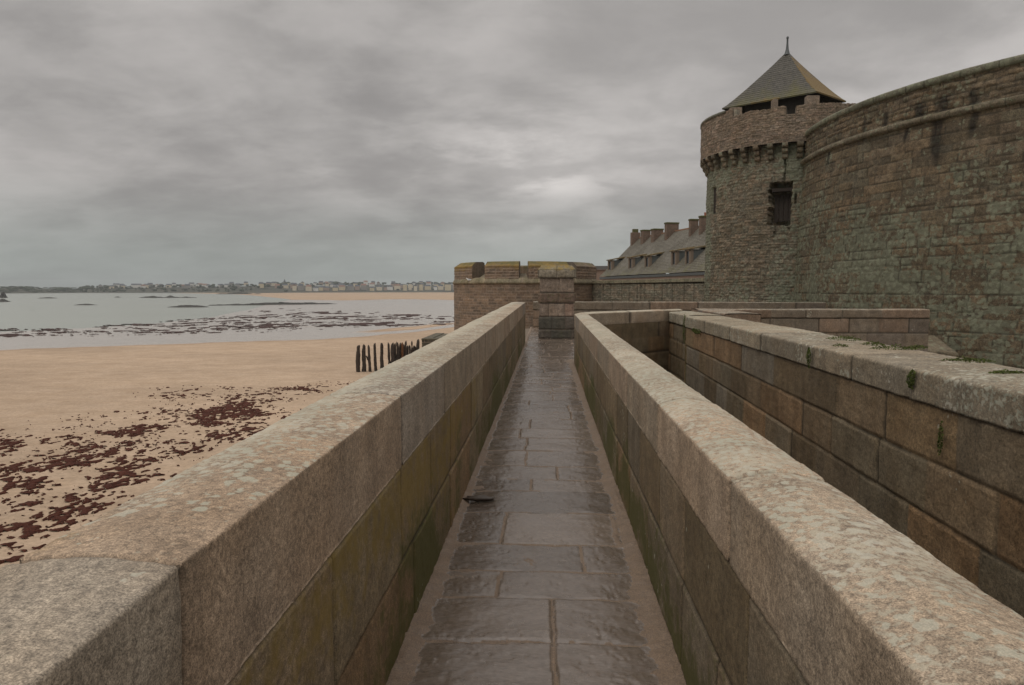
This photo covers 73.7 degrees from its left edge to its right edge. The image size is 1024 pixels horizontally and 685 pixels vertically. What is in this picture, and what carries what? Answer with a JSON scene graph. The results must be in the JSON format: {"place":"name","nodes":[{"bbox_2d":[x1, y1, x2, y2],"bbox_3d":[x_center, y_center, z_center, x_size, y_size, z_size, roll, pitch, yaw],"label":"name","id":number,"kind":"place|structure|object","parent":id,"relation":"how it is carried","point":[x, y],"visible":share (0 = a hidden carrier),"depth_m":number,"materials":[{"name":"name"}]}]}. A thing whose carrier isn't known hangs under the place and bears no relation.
{"place":"outdoors","nodes":[
{"label":"outdoors","id":0,"kind":"place"},
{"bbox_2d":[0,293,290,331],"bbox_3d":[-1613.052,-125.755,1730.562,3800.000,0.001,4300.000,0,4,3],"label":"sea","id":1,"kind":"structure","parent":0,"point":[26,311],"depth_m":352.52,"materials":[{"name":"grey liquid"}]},
{"bbox_2d":[0,292,7,297],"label":"rock","id":2,"kind":"object","parent":1,"relation":"in","point":[3,295],"visible":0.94,"depth_m":776.78,"materials":[{"name":"grey stone"}]},
{"bbox_2d":[140,295,196,297],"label":"rock","id":3,"kind":"object","parent":1,"relation":"in","point":[170,296],"visible":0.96,"depth_m":774.64,"materials":[{"name":"grey stone"}]},
{"bbox_2d":[171,305,206,306],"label":"rock","id":4,"kind":"object","parent":1,"relation":"in","point":[188,306],"visible":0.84,"depth_m":375.56,"materials":[{"name":"grey stone"}]},
{"bbox_2d":[0,308,452,336],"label":"seaweed lines","id":5,"kind":"object","parent":1,"relation":"on","point":[259,326],"visible":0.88,"depth_m":190.22,"materials":[{"name":"brown plant"}]},
{"bbox_2d":[208,302,332,305],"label":"rock","id":6,"kind":"object","parent":1,"relation":"in","point":[278,303],"visible":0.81,"depth_m":435.55,"materials":[{"name":"grey stone"}]},
{"bbox_2d":[0,292,453,567],"bbox_3d":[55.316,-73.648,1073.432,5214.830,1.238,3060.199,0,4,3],"label":"beach","id":7,"kind":"structure","parent":0,"point":[48,380],"depth_m":77.29,"materials":[{"name":"beige sand"}]},
{"bbox_2d":[0,381,350,563],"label":"seaweed","id":8,"kind":"object","parent":7,"relation":"on","point":[27,527],"visible":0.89,"depth_m":40.21,"materials":[{"name":"brown plant"}]},
{"bbox_2d":[219,292,259,293],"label":"rock","id":9,"kind":"object","parent":7,"relation":"on","point":[237,293],"visible":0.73,"depth_m":1308.10,"materials":[{"name":"grey stone"}]},
{"bbox_2d":[356,345,360,371],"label":"wooden post","id":10,"kind":"object","parent":7,"relation":"on","point":[358,355],"visible":0.92,"depth_m":82.16,"materials":[{"name":"brown wood"}]},
{"bbox_2d":[362,344,365,371],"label":"wooden post","id":11,"kind":"object","parent":7,"relation":"on","point":[363,358],"visible":0.96,"depth_m":82.57,"materials":[{"name":"brown wood"}]},
{"bbox_2d":[366,345,371,371],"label":"wooden post","id":12,"kind":"object","parent":7,"relation":"on","point":[369,362],"visible":0.95,"depth_m":82.46,"materials":[{"name":"wood"}]},
{"bbox_2d":[373,343,376,370],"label":"wooden post","id":13,"kind":"object","parent":7,"relation":"on","point":[375,359],"visible":0.86,"depth_m":82.81,"materials":[{"name":"brown wood"}]},
{"bbox_2d":[380,343,383,368],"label":"wooden post","id":14,"kind":"object","parent":7,"relation":"on","point":[381,357],"visible":0.77,"depth_m":82.72,"materials":[{"name":"brown wood"}]},
{"bbox_2d":[387,343,390,363],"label":"wooden post","id":15,"kind":"object","parent":7,"relation":"on","point":[388,346],"visible":0.68,"depth_m":83.15,"materials":[{"name":"brown wood"}]},
{"bbox_2d":[390,343,394,362],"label":"wooden post","id":16,"kind":"object","parent":7,"relation":"on","point":[392,353],"visible":0.62,"depth_m":83.21,"materials":[{"name":"brown wood"}]},
{"bbox_2d":[394,343,396,360],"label":"wooden post","id":17,"kind":"object","parent":7,"relation":"on","point":[395,356],"visible":0.52,"depth_m":83.76,"materials":[{"name":"brown wood"}]},
{"bbox_2d":[396,341,398,359],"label":"wooden post","id":18,"kind":"object","parent":7,"relation":"on","point":[397,345],"visible":0.58,"depth_m":83.78,"materials":[{"name":"brown wood"}]},
{"bbox_2d":[399,343,400,358],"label":"wooden post","id":19,"kind":"object","parent":7,"relation":"on","point":[400,351],"visible":0.55,"depth_m":84.33,"materials":[{"name":"brown wood"}]},
{"bbox_2d":[401,342,403,357],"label":"wooden post","id":20,"kind":"object","parent":7,"relation":"on","point":[402,352],"visible":0.49,"depth_m":84.35,"materials":[{"name":"brown wood"}]},
{"bbox_2d":[416,339,419,349],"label":"wooden post","id":21,"kind":"object","parent":7,"relation":"on","point":[418,345],"visible":0.31,"depth_m":86.58,"materials":[{"name":"brown wood"}]},
{"bbox_2d":[421,333,446,346],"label":"stone jetty","id":22,"kind":"object","parent":7,"relation":"on","point":[429,339],"visible":0.12,"depth_m":92.09,"materials":[{"name":"grey stone"}]},
{"bbox_2d":[453,261,596,330],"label":"crenellated tower","id":23,"kind":"structure","parent":7,"relation":"on","point":[489,287],"depth_m":42.76,"materials":[{"name":"stone"}]},
{"bbox_2d":[595,266,607,279],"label":"slate roofed house","id":24,"kind":"structure","parent":7,"relation":"on","point":[600,270],"depth_m":148.10,"materials":[{"name":"stone"}]},
{"bbox_3d":[3.653,5.440,12.794,7.970,9.450,49.000,0,4,3],"label":"rampart","id":25,"kind":"object","parent":7,"relation":"on","visible":0},
{"bbox_2d":[0,302,524,684],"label":"parapet wall","id":26,"kind":"structure","parent":25,"relation":"on","point":[303,546],"depth_m":1.82,"materials":[{"name":"stone"}]},
{"bbox_2d":[386,327,686,684],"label":"path","id":27,"kind":"structure","parent":25,"relation":"on","point":[540,575],"depth_m":4.03,"materials":[{"name":"stone"}]},
{"bbox_2d":[462,495,494,501],"bbox_3d":[-0.259,1.222,5.354,0.263,0.050,0.071,0,4,3],"label":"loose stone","id":28,"kind":"object","parent":27,"relation":"on","point":[480,498],"visible":1,"depth_m":5.33,"materials":[{"name":"grey stone"}]},
{"bbox_2d":[538,265,575,338],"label":"stone pillar","id":29,"kind":"structure","parent":27,"relation":"on","point":[556,297],"depth_m":22.70,"materials":[{"name":"stone"}]},
{"bbox_2d":[574,309,1023,684],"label":"parapet wall","id":30,"kind":"structure","parent":25,"relation":"on","point":[766,562],"depth_m":2.00,"materials":[{"name":"stone"}]},
{"bbox_2d":[0,284,453,293],"bbox_3d":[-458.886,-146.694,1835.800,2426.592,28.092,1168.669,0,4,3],"label":"hills","id":31,"kind":"structure","parent":0,"point":[271,289],"depth_m":1866.40,"materials":[{"name":"grey"}]},
{"bbox_2d":[0,281,452,291],"bbox_3d":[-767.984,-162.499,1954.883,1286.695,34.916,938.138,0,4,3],"label":"woodland","id":32,"kind":"object","parent":31,"relation":"on","point":[64,289],"visible":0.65,"depth_m":1880.81,"materials":[{"name":"green plant"}]},
{"bbox_2d":[298,284,303,289],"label":"house","id":33,"kind":"structure","parent":31,"relation":"on","point":[300,286],"depth_m":1908.39,"materials":[{"name":"grey stone"}]},
{"bbox_2d":[306,285,311,290],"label":"house","id":34,"kind":"structure","parent":31,"relation":"on","point":[308,287],"depth_m":1898.20,"materials":[{"name":"brown tile"}]},
{"bbox_2d":[339,285,344,289],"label":"house","id":35,"kind":"structure","parent":31,"relation":"on","point":[341,287],"depth_m":1992.75,"materials":[{"name":"brown tile"}]},
{"bbox_2d":[348,284,353,289],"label":"house","id":36,"kind":"structure","parent":31,"relation":"on","point":[350,286],"depth_m":2003.04,"materials":[{"name":"grey stone"}]},
{"bbox_2d":[394,284,399,289],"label":"house","id":37,"kind":"structure","parent":31,"relation":"on","point":[396,286],"depth_m":2068.14,"materials":[{"name":"brown tile"}]},
{"bbox_2d":[425,285,430,289],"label":"house","id":38,"kind":"structure","parent":31,"relation":"on","point":[427,287],"depth_m":2078.41,"materials":[{"name":"grey stone"}]},
{"bbox_2d":[445,284,450,290],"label":"house","id":39,"kind":"structure","parent":31,"relation":"on","point":[447,286],"depth_m":2063.99,"materials":[{"name":"grey stone"}]},
{"bbox_2d":[361,284,366,289],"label":"house","id":40,"kind":"structure","parent":0,"point":[363,286],"depth_m":2034.87,"materials":[{"name":"grey stone"}]},
{"bbox_2d":[0,0,1023,288],"label":"sky","id":41,"kind":"structure","parent":0,"point":[164,142],"materials":[{"name":"grey"}]},
{"bbox_2d":[599,212,705,283],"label":"long house","id":42,"kind":"structure","parent":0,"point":[673,250],"depth_m":91.72,"materials":[{"name":"stone"}]},
{"bbox_2d":[928,335,958,356],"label":"buttress block","id":43,"kind":"structure","parent":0,"point":[936,345],"depth_m":21.38,"materials":[{"name":"stone"}]},
{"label":"terrace ground","id":44,"kind":"structure","parent":0,"visible":0},
{"bbox_2d":[592,278,704,301],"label":"curtain wall","id":45,"kind":"structure","parent":44,"relation":"on","point":[666,290],"depth_m":41.03,"materials":[{"name":"grey stone"}]},
{"bbox_2d":[533,301,825,327],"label":"parapet wall","id":46,"kind":"structure","parent":44,"relation":"on","point":[580,307],"depth_m":29.22,"materials":[{"name":"stone"}]},
{"bbox_2d":[698,309,760,322],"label":"parapet wall","id":47,"kind":"structure","parent":44,"relation":"on","point":[755,317],"depth_m":16.57,"materials":[{"name":"stone"}]},
{"bbox_2d":[700,36,856,301],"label":"round tower","id":48,"kind":"structure","parent":44,"relation":"on","point":[753,139],"depth_m":33.90,"materials":[{"name":"stone"}]},
{"bbox_2d":[691,308,929,351],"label":"parapet wall","id":49,"kind":"structure","parent":44,"relation":"on","point":[905,327],"depth_m":19.72,"materials":[{"name":"stone"}]},
{"bbox_2d":[793,54,1023,368],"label":"bastion","id":50,"kind":"object","parent":44,"relation":"on","point":[912,196],"visible":0.66,"depth_m":24.03,"materials":[{"name":"stone"}]},
{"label":"pit floor","id":51,"kind":"structure","parent":0,"visible":0},
{"bbox_2d":[668,311,722,381],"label":"retaining wall","id":52,"kind":"structure","parent":51,"relation":"on","point":[676,364],"depth_m":16.53,"materials":[{"name":"stone"}]},
{"bbox_2d":[684,316,1023,617],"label":"retaining wall","id":53,"kind":"structure","parent":51,"relation":"on","point":[857,422],"depth_m":5.49,"materials":[{"name":"stone"}]},
{"bbox_2d":[682,314,685,342],"bbox_3d":[3.816,-0.301,15.175,0.068,0.654,0.196,0,4,3],"label":"moss tuft","id":54,"kind":"object","parent":53,"relation":"attached to","point":[683,335],"visible":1,"depth_m":15.16,"materials":[{"name":"green plant"}]},
{"bbox_2d":[692,328,699,333],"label":"moss tuft","id":55,"kind":"object","parent":53,"relation":"attached to","point":[697,331],"visible":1,"depth_m":13.63,"materials":[{"name":"green plant"}]},
{"bbox_2d":[806,347,811,368],"bbox_3d":[3.161,0.167,7.290,0.042,0.238,0.116,0,4,3],"label":"moss tuft","id":56,"kind":"object","parent":53,"relation":"attached to","point":[808,355],"visible":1,"depth_m":7.27,"materials":[{"name":"green plant"}]},
{"bbox_2d":[832,343,848,346],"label":"moss tuft","id":57,"kind":"object","parent":53,"relation":"on","point":[839,344],"visible":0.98,"depth_m":7.06,"materials":[{"name":"green plant"}]},
{"bbox_2d":[826,335,860,340],"bbox_3d":[3.898,-0.058,8.044,0.334,0.062,0.456,-3,5,-33],"label":"moss tuft","id":58,"kind":"object","parent":53,"relation":"on","point":[848,337],"visible":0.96,"depth_m":8.00,"materials":[{"name":"green plant"}]},
{"bbox_2d":[860,341,884,345],"bbox_3d":[3.848,0.008,7.265,0.249,0.056,0.278,0,4,3],"label":"moss tuft","id":59,"kind":"object","parent":53,"relation":"on","point":[876,343],"visible":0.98,"depth_m":7.26,"materials":[{"name":"green plant"}]},
{"bbox_2d":[870,343,923,349],"bbox_3d":[3.781,0.039,6.774,0.593,0.069,0.248,-1,5,-11],"label":"moss tuft","id":60,"kind":"object","parent":53,"relation":"on","point":[895,347],"visible":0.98,"depth_m":6.74,"materials":[{"name":"green plant"}]},
{"bbox_2d":[906,369,915,389],"bbox_3d":[3.001,0.277,5.152,0.045,0.159,0.116,0,4,3],"label":"moss tuft","id":61,"kind":"object","parent":53,"relation":"attached to","point":[911,375],"visible":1,"depth_m":5.13,"materials":[{"name":"green plant"}]},
{"bbox_2d":[908,345,927,348],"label":"moss tuft","id":62,"kind":"object","parent":53,"relation":"on","point":[922,346],"visible":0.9,"depth_m":6.93,"materials":[{"name":"green plant"}]},
{"bbox_2d":[937,420,943,455],"bbox_3d":[2.991,0.670,4.772,0.033,0.258,0.068,0,4,3],"label":"moss tuft","id":63,"kind":"object","parent":53,"relation":"attached to","point":[940,438],"visible":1,"depth_m":4.77,"materials":[{"name":"green plant"}]},
{"bbox_2d":[938,356,995,362],"bbox_3d":[3.737,0.137,5.606,0.439,0.058,0.179,0,4,3],"label":"moss tuft","id":64,"kind":"object","parent":53,"relation":"on","point":[965,359],"visible":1,"depth_m":5.60,"materials":[{"name":"green plant"}]},
{"bbox_2d":[988,369,1023,373],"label":"moss tuft","id":65,"kind":"object","parent":53,"relation":"on","point":[1005,371],"visible":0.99,"depth_m":4.81,"materials":[{"name":"green plant"}]}
]}

